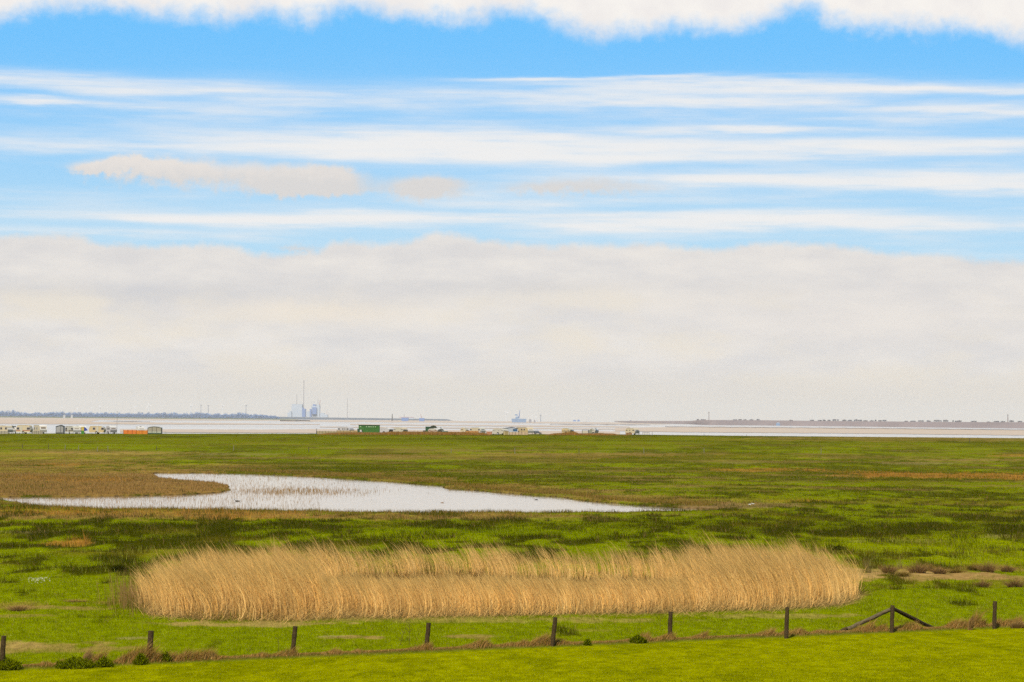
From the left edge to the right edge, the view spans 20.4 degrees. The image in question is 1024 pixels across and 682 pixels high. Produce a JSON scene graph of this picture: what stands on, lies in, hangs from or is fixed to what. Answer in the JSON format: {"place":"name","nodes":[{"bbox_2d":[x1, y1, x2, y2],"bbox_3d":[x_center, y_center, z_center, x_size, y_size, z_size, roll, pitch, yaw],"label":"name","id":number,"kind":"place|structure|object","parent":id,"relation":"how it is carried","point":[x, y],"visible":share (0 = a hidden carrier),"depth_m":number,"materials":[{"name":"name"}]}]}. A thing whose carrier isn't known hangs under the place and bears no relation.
{"place":"outdoors","nodes":[
{"label":"outdoors","id":0,"kind":"place"},
{"bbox_2d":[0,416,297,419],"bbox_3d":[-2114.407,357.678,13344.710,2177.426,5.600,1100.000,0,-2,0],"label":"coast","id":1,"kind":"structure","parent":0,"point":[144,418],"depth_m":12794.92,"materials":[{"name":"grey"}]},
{"bbox_2d":[0,410,279,418],"bbox_3d":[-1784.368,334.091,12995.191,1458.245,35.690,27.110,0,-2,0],"label":"wood","id":2,"kind":"object","parent":1,"relation":"on","point":[138,414],"visible":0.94,"depth_m":12989.11,"materials":[{"name":"blue"}]},
{"bbox_2d":[0,418,319,424],"bbox_3d":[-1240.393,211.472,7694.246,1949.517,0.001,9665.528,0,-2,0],"label":"mudflat","id":3,"kind":"structure","parent":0,"point":[45,420],"depth_m":4627.55,"materials":[{"name":"grey soil"}]},
{"bbox_2d":[0,473,704,511],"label":"pond","id":4,"kind":"structure","parent":0,"point":[407,496],"depth_m":306.21,"materials":[{"name":"white liquid"}]},
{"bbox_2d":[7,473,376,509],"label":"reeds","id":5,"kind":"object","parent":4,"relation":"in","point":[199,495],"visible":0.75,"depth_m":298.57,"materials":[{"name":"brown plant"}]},
{"bbox_2d":[196,484,398,496],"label":"reeds","id":6,"kind":"object","parent":4,"relation":"in","point":[280,491],"visible":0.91,"depth_m":335.61,"materials":[{"name":"brown plant"}]},
{"bbox_2d":[280,417,451,420],"bbox_3d":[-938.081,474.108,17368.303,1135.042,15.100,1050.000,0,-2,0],"label":"harbour land","id":7,"kind":"structure","parent":0,"point":[318,418],"depth_m":16843.47,"materials":[{"name":"grey"}]},
{"bbox_2d":[287,392,305,416],"bbox_3d":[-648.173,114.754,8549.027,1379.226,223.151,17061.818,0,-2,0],"label":"power station","id":8,"kind":"object","parent":7,"relation":"on","point":[298,410],"visible":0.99,"depth_m":16994.55,"materials":[{"name":"grey"}]},
{"bbox_2d":[306,400,327,416],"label":"power station","id":9,"kind":"object","parent":7,"relation":"on","point":[314,411],"visible":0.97,"depth_m":16993.92,"materials":[{"name":"grey"}]},
{"bbox_2d":[120,429,619,433],"bbox_3d":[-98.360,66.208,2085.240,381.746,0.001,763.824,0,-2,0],"label":"mudflat","id":10,"kind":"structure","parent":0,"point":[265,431],"depth_m":2053.11,"materials":[{"name":"grey soil"}]},
{"bbox_2d":[282,420,654,423],"bbox_3d":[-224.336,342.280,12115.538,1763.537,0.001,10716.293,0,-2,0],"label":"mudflat","id":11,"kind":"structure","parent":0,"point":[413,421],"depth_m":9598.11,"materials":[{"name":"grey soil"}]},
{"bbox_2d":[337,426,609,428],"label":"mudflat","id":12,"kind":"structure","parent":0,"point":[489,428],"depth_m":3123.21,"materials":[{"name":"grey soil"}]},
{"bbox_2d":[350,424,629,426],"bbox_3d":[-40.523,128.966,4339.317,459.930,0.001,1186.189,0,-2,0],"label":"mudflat","id":13,"kind":"structure","parent":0,"point":[495,425],"depth_m":4327.90,"materials":[{"name":"grey soil"}]},
{"bbox_2d":[0,433,1023,681],"bbox_3d":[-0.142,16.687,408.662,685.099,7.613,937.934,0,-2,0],"label":"ground","id":14,"kind":"structure","parent":0,"point":[828,447],"depth_m":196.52,"materials":[{"name":"green plant"}]},
{"bbox_2d":[0,636,5,664],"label":"fence post","id":15,"kind":"object","parent":14,"relation":"on","point":[3,646],"visible":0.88,"depth_m":95.94,"materials":[{"name":"brown wood"}]},
{"bbox_2d":[0,425,12,431],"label":"caravan","id":16,"kind":"object","parent":14,"relation":"on","point":[6,428],"visible":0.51,"depth_m":822.55,"materials":[{"name":"white metal"}]},
{"bbox_2d":[0,656,23,669],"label":"nettle bush","id":17,"kind":"object","parent":14,"relation":"on","point":[8,663],"visible":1,"depth_m":95.77,"materials":[{"name":"green plant"}]},
{"bbox_2d":[4,603,32,610],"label":"dry tussock","id":18,"kind":"object","parent":14,"relation":"on","point":[18,608],"visible":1,"depth_m":124.52,"materials":[{"name":"beige plant"}]},
{"bbox_2d":[16,425,32,433],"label":"caravan","id":19,"kind":"object","parent":14,"relation":"on","point":[25,429],"visible":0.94,"depth_m":814.06,"materials":[{"name":"beige metal"}]},
{"bbox_2d":[21,576,51,583],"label":"white flowers","id":20,"kind":"object","parent":14,"relation":"on","point":[37,578],"visible":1,"depth_m":143.55,"materials":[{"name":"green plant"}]},
{"bbox_2d":[32,431,42,433],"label":"windbreak","id":21,"kind":"object","parent":14,"relation":"on","point":[37,432],"visible":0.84,"depth_m":805.57,"materials":[{"name":"grey fabric"}]},
{"bbox_2d":[33,425,46,433],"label":"caravan","id":22,"kind":"object","parent":14,"relation":"on","point":[43,428],"visible":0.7,"depth_m":826.62,"materials":[{"name":"white metal"}]},
{"bbox_2d":[55,425,64,433],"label":"awning tent","id":23,"kind":"object","parent":14,"relation":"on","point":[60,429],"visible":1,"depth_m":819.57,"materials":[{"name":"grey fabric"}]},
{"bbox_2d":[65,426,80,433],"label":"caravan","id":24,"kind":"object","parent":14,"relation":"on","point":[75,429],"visible":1,"depth_m":815.79,"materials":[{"name":"white metal"}]},
{"bbox_2d":[53,655,94,668],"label":"nettle bush","id":25,"kind":"object","parent":14,"relation":"on","point":[75,663],"visible":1,"depth_m":96.53,"materials":[{"name":"green plant"}]},
{"bbox_2d":[62,599,87,601],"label":"dry tussock","id":26,"kind":"object","parent":14,"relation":"on","point":[75,600],"visible":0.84,"depth_m":131.68,"materials":[{"name":"brown plant"}]},
{"bbox_2d":[81,427,87,433],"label":"windbreak","id":27,"kind":"object","parent":14,"relation":"on","point":[83,429],"visible":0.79,"depth_m":805.57,"materials":[{"name":"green fabric"}]},
{"bbox_2d":[82,647,93,661],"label":"dead grass tuft","id":28,"kind":"object","parent":14,"relation":"on","point":[88,654],"visible":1,"depth_m":97.15,"materials":[{"name":"beige plant"}]},
{"bbox_2d":[89,426,107,433],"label":"caravan","id":29,"kind":"object","parent":14,"relation":"on","point":[97,429],"visible":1,"depth_m":815.92,"materials":[{"name":"beige metal"}]},
{"bbox_2d":[93,654,114,667],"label":"nettle bush","id":30,"kind":"object","parent":14,"relation":"on","point":[104,661],"visible":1,"depth_m":97.13,"materials":[{"name":"green plant"}]},
{"bbox_2d":[106,426,116,433],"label":"caravan","id":31,"kind":"object","parent":14,"relation":"on","point":[113,429],"visible":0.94,"depth_m":824.46,"materials":[{"name":"white metal"}]},
{"bbox_2d":[0,471,227,496],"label":"spit sedge","id":32,"kind":"object","parent":14,"relation":"on","point":[200,486],"visible":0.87,"depth_m":348.49,"materials":[{"name":"plant"}]},
{"bbox_2d":[109,563,129,571],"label":"rush clump","id":33,"kind":"object","parent":14,"relation":"on","point":[121,567],"visible":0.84,"depth_m":155.24,"materials":[{"name":"green plant"}]},
{"bbox_2d":[123,430,135,433],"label":"windbreak","id":34,"kind":"object","parent":14,"relation":"on","point":[129,431],"visible":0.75,"depth_m":811.30,"materials":[{"name":"orange fabric"}]},
{"bbox_2d":[132,652,148,664],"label":"nettle bush","id":35,"kind":"object","parent":14,"relation":"on","point":[140,659],"visible":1,"depth_m":98.27,"materials":[{"name":"green plant"}]},
{"bbox_2d":[136,426,144,429],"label":"caravan","id":36,"kind":"object","parent":14,"relation":"on","point":[140,427],"visible":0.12,"depth_m":826.54,"materials":[{"name":"white metal"}]},
{"bbox_2d":[136,430,147,433],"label":"windbreak","id":37,"kind":"object","parent":14,"relation":"on","point":[141,431],"visible":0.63,"depth_m":805.57,"materials":[{"name":"orange fabric"}]},
{"bbox_2d":[147,630,153,652],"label":"fence post","id":38,"kind":"object","parent":14,"relation":"on","point":[150,636],"visible":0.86,"depth_m":99.14,"materials":[{"name":"brown wood"}]},
{"bbox_2d":[148,426,161,433],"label":"awning tent","id":39,"kind":"object","parent":14,"relation":"on","point":[154,430],"visible":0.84,"depth_m":811.58,"materials":[{"name":"fabric"}]},
{"bbox_2d":[160,650,171,660],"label":"nettle bush","id":40,"kind":"object","parent":14,"relation":"on","point":[164,657],"visible":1,"depth_m":99.17,"materials":[{"name":"green plant"}]},
{"bbox_2d":[93,564,316,620],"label":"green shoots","id":41,"kind":"object","parent":14,"relation":"on","point":[124,596],"visible":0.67,"depth_m":124.19,"materials":[{"name":"green plant"}]},
{"bbox_2d":[291,626,297,652],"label":"fence post","id":42,"kind":"object","parent":14,"relation":"on","point":[294,637],"visible":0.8,"depth_m":102.14,"materials":[{"name":"brown wood"}]},
{"bbox_2d":[317,431,336,433],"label":"windbreak","id":43,"kind":"object","parent":14,"relation":"on","point":[321,432],"visible":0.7,"depth_m":811.58,"materials":[{"name":"beige fabric"}]},
{"bbox_2d":[338,426,353,430],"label":"caravan","id":44,"kind":"object","parent":14,"relation":"on","point":[345,428],"visible":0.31,"depth_m":828.71,"materials":[{"name":"white metal"}]},
{"bbox_2d":[337,430,357,432],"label":"windbreak","id":45,"kind":"object","parent":14,"relation":"on","point":[340,431],"visible":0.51,"depth_m":805.58,"materials":[{"name":"beige fabric"}]},
{"bbox_2d":[0,500,709,516],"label":"shore sedge","id":46,"kind":"object","parent":14,"relation":"on","point":[255,511],"visible":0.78,"depth_m":259.12,"materials":[{"name":"brown plant"}]},
{"bbox_2d":[357,425,379,432],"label":"green shed","id":47,"kind":"structure","parent":14,"relation":"on","point":[370,428],"depth_m":807.60,"materials":[{"name":"paint"}]},
{"bbox_2d":[380,427,392,431],"bbox_3d":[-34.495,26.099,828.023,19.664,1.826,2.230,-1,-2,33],"label":"caravan","id":48,"kind":"object","parent":14,"relation":"on","point":[385,429],"visible":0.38,"depth_m":828.52,"materials":[{"name":"white metal"}]},
{"bbox_2d":[393,427,407,432],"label":"caravan","id":49,"kind":"object","parent":14,"relation":"on","point":[399,429],"visible":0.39,"depth_m":818.73,"materials":[{"name":"beige metal"}]},
{"bbox_2d":[318,431,488,434],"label":"bank reeds","id":50,"kind":"object","parent":14,"relation":"on","point":[410,433],"visible":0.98,"depth_m":780.09,"materials":[{"name":"plant"}]},
{"bbox_2d":[424,623,430,644],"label":"fence post","id":51,"kind":"object","parent":14,"relation":"on","point":[427,633],"visible":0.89,"depth_m":105.28,"materials":[{"name":"brown wood"}]},
{"bbox_2d":[423,425,436,431],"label":"green shed","id":52,"kind":"structure","parent":14,"relation":"on","point":[428,428],"depth_m":827.59,"materials":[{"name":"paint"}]},
{"bbox_2d":[428,428,441,431],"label":"caravan","id":53,"kind":"object","parent":14,"relation":"on","point":[435,430],"visible":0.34,"depth_m":806.46,"materials":[{"name":"beige metal"}]},
{"bbox_2d":[460,427,468,431],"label":"caravan","id":54,"kind":"object","parent":14,"relation":"on","point":[464,429],"visible":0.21,"depth_m":826.08,"materials":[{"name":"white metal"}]},
{"bbox_2d":[240,467,709,505],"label":"shore sedge","id":55,"kind":"object","parent":14,"relation":"on","point":[526,490],"visible":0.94,"depth_m":349.85,"materials":[{"name":"green plant"}]},
{"bbox_2d":[470,427,485,432],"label":"caravan","id":56,"kind":"object","parent":14,"relation":"on","point":[480,429],"visible":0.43,"depth_m":820.79,"materials":[{"name":"beige metal"}]},
{"bbox_2d":[125,528,870,624],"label":"reed bed","id":57,"kind":"object","parent":14,"relation":"on","point":[741,570],"visible":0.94,"depth_m":129.41,"materials":[{"name":"beige plant"}]},
{"bbox_2d":[492,428,508,434],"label":"caravan","id":58,"kind":"object","parent":14,"relation":"on","point":[499,430],"visible":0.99,"depth_m":801.00,"materials":[{"name":"white metal"}]},
{"bbox_2d":[502,427,517,431],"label":"awning tent","id":59,"kind":"object","parent":14,"relation":"on","point":[513,429],"visible":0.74,"depth_m":821.60,"materials":[{"name":"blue fabric"}]},
{"bbox_2d":[329,563,691,587],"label":"old reeds","id":60,"kind":"object","parent":14,"relation":"on","point":[411,571],"visible":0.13,"depth_m":146.59,"materials":[{"name":"beige plant"}]},
{"bbox_2d":[0,530,1023,663],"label":"meadow grass","id":61,"kind":"structure","parent":14,"relation":"on","point":[195,547],"depth_m":144.99,"materials":[{"name":"green plant"}]},
{"bbox_2d":[14,604,1022,669],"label":"dead grass","id":62,"kind":"structure","parent":14,"relation":"on","point":[129,657],"depth_m":107.16,"materials":[{"name":"plant"}]},
{"bbox_2d":[509,432,527,434],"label":"windbreak","id":63,"kind":"object","parent":14,"relation":"on","point":[518,433],"visible":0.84,"depth_m":795.59,"materials":[{"name":"beige fabric"}]},
{"bbox_2d":[516,427,533,433],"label":"caravan","id":64,"kind":"object","parent":14,"relation":"on","point":[526,429],"visible":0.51,"depth_m":822.83,"materials":[{"name":"white metal"}]},
{"bbox_2d":[550,617,556,645],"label":"fence post","id":65,"kind":"object","parent":14,"relation":"on","point":[553,634],"visible":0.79,"depth_m":107.63,"materials":[{"name":"brown wood"}]},
{"bbox_2d":[562,428,573,432],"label":"caravan","id":66,"kind":"object","parent":14,"relation":"on","point":[567,430],"visible":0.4,"depth_m":818.42,"materials":[{"name":"white metal"}]},
{"bbox_2d":[547,431,617,434],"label":"bank reeds","id":67,"kind":"object","parent":14,"relation":"on","point":[570,433],"visible":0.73,"depth_m":780.47,"materials":[{"name":"brown plant"}]},
{"bbox_2d":[582,638,591,645],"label":"nettle bush","id":68,"kind":"object","parent":14,"relation":"on","point":[586,642],"visible":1,"depth_m":108.25,"materials":[{"name":"green plant"}]},
{"bbox_2d":[592,428,598,432],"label":"caravan","id":69,"kind":"object","parent":14,"relation":"on","point":[595,430],"visible":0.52,"depth_m":820.06,"materials":[{"name":"white metal"}]},
{"bbox_2d":[625,428,639,434],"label":"caravan","id":70,"kind":"object","parent":14,"relation":"on","point":[633,430],"visible":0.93,"depth_m":814.71,"materials":[{"name":"white metal"}]},
{"bbox_2d":[628,634,647,643],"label":"nettle bush","id":71,"kind":"object","parent":14,"relation":"on","point":[638,638],"visible":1,"depth_m":109.55,"materials":[{"name":"green plant"}]},
{"bbox_2d":[668,612,672,634],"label":"fence post","id":72,"kind":"object","parent":14,"relation":"on","point":[670,617],"visible":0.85,"depth_m":111.05,"materials":[{"name":"brown wood"}]},
{"bbox_2d":[784,607,788,638],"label":"fence post","id":73,"kind":"object","parent":14,"relation":"on","point":[786,628],"visible":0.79,"depth_m":112.84,"materials":[{"name":"brown wood"}]},
{"bbox_2d":[833,545,845,549],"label":"rush clump","id":74,"kind":"object","parent":14,"relation":"on","point":[842,547],"visible":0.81,"depth_m":189.01,"materials":[{"name":"green plant"}]},
{"bbox_2d":[861,556,873,572],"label":"yellow reed","id":75,"kind":"object","parent":14,"relation":"on","point":[869,570],"visible":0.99,"depth_m":159.78,"materials":[{"name":"beige plant"}]},
{"bbox_2d":[875,564,900,573],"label":"dry tussock","id":76,"kind":"object","parent":14,"relation":"on","point":[889,569],"visible":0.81,"depth_m":159.93,"materials":[{"name":"brown plant"}]},
{"bbox_2d":[847,605,933,632],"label":"fence post","id":77,"kind":"object","parent":14,"relation":"on","point":[892,609],"visible":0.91,"depth_m":116.54,"materials":[{"name":"brown wood"}]},
{"bbox_2d":[890,569,911,576],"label":"dry tussock","id":78,"kind":"object","parent":14,"relation":"on","point":[904,573],"visible":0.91,"depth_m":158.02,"materials":[{"name":"brown plant"}]},
{"bbox_2d":[896,559,932,572],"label":"dry tussock","id":79,"kind":"object","parent":14,"relation":"on","point":[916,568],"visible":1,"depth_m":161.17,"materials":[{"name":"beige plant"}]},
{"bbox_2d":[914,562,938,571],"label":"dry tussock","id":80,"kind":"object","parent":14,"relation":"on","point":[931,566],"visible":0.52,"depth_m":163.53,"materials":[{"name":"beige plant"}]},
{"bbox_2d":[927,566,952,573],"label":"dry tussock","id":81,"kind":"object","parent":14,"relation":"on","point":[940,571],"visible":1,"depth_m":160.38,"materials":[{"name":"brown plant"}]},
{"bbox_2d":[945,567,968,572],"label":"dry tussock","id":82,"kind":"object","parent":14,"relation":"on","point":[957,571],"visible":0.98,"depth_m":161.57,"materials":[{"name":"brown plant"}]},
{"bbox_2d":[967,615,974,629],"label":"dead grass tuft","id":83,"kind":"object","parent":14,"relation":"on","point":[971,624],"visible":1,"depth_m":118.03,"materials":[{"name":"beige plant"}]},
{"bbox_2d":[963,562,978,570],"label":"dry tussock","id":84,"kind":"object","parent":14,"relation":"on","point":[971,566],"visible":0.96,"depth_m":163.36,"materials":[{"name":"beige plant"}]},
{"bbox_2d":[971,578,994,587],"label":"dry tussock","id":85,"kind":"object","parent":14,"relation":"on","point":[983,583],"visible":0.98,"depth_m":148.98,"materials":[{"name":"brown plant"}]},
{"bbox_2d":[974,559,999,572],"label":"dry tussock","id":86,"kind":"object","parent":14,"relation":"on","point":[987,568],"visible":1,"depth_m":161.81,"materials":[{"name":"beige plant"}]},
{"bbox_2d":[992,601,996,628],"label":"fence post","id":87,"kind":"object","parent":14,"relation":"on","point":[994,619],"visible":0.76,"depth_m":119.03,"materials":[{"name":"brown wood"}]},
{"bbox_2d":[995,563,1016,571],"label":"dry tussock","id":88,"kind":"object","parent":14,"relation":"on","point":[1006,569],"visible":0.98,"depth_m":164.19,"materials":[{"name":"brown plant"}]},
{"bbox_2d":[998,578,1023,586],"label":"dry tussock","id":89,"kind":"object","parent":14,"relation":"on","point":[1011,583],"visible":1,"depth_m":148.28,"materials":[{"name":"brown plant"}]},
{"bbox_2d":[1008,620,1023,627],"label":"dead grass tuft","id":90,"kind":"object","parent":14,"relation":"on","point":[1019,624],"visible":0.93,"depth_m":119.35,"materials":[{"name":"beige plant"}]},
{"bbox_2d":[0,627,1023,681],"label":"lawn grass","id":91,"kind":"structure","parent":0,"point":[742,671],"depth_m":93.56,"materials":[{"name":"green plant"}]},
{"bbox_2d":[0,417,1023,437],"bbox_3d":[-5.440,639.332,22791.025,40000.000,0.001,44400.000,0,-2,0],"label":"sea","id":92,"kind":"structure","parent":0,"point":[51,428],"depth_m":3214.53,"materials":[{"name":"liquid"}]},
{"bbox_2d":[512,411,525,422],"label":"crane vessel","id":93,"kind":"object","parent":92,"relation":"on","point":[516,419],"visible":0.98,"depth_m":9481.39,"materials":[{"name":"blue"}]},
{"bbox_2d":[0,0,1023,421],"label":"sky","id":94,"kind":"structure","parent":0,"point":[554,210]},
{"bbox_2d":[566,424,631,424],"bbox_3d":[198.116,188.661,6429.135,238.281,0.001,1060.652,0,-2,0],"label":"mudflat edge","id":95,"kind":"object","parent":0,"point":[600,424],"visible":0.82,"depth_m":6404.78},
{"bbox_2d":[615,420,1023,427],"bbox_3d":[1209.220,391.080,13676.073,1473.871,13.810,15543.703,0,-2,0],"label":"island","id":96,"kind":"structure","parent":0,"point":[882,424],"depth_m":7063.84,"materials":[{"name":"plant"}]},
{"bbox_2d":[615,427,1023,434],"bbox_3d":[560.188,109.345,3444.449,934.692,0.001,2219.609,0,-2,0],"label":"mudflat","id":97,"kind":"structure","parent":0,"point":[836,430],"depth_m":3116.32,"materials":[{"name":"grey soil"}]},
{"bbox_2d":[665,426,1007,429],"bbox_3d":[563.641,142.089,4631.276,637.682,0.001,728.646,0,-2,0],"label":"mudflat edge","id":98,"kind":"object","parent":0,"point":[857,428],"visible":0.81,"depth_m":4615.16,"materials":[{"name":"grey soil"}]}
]}

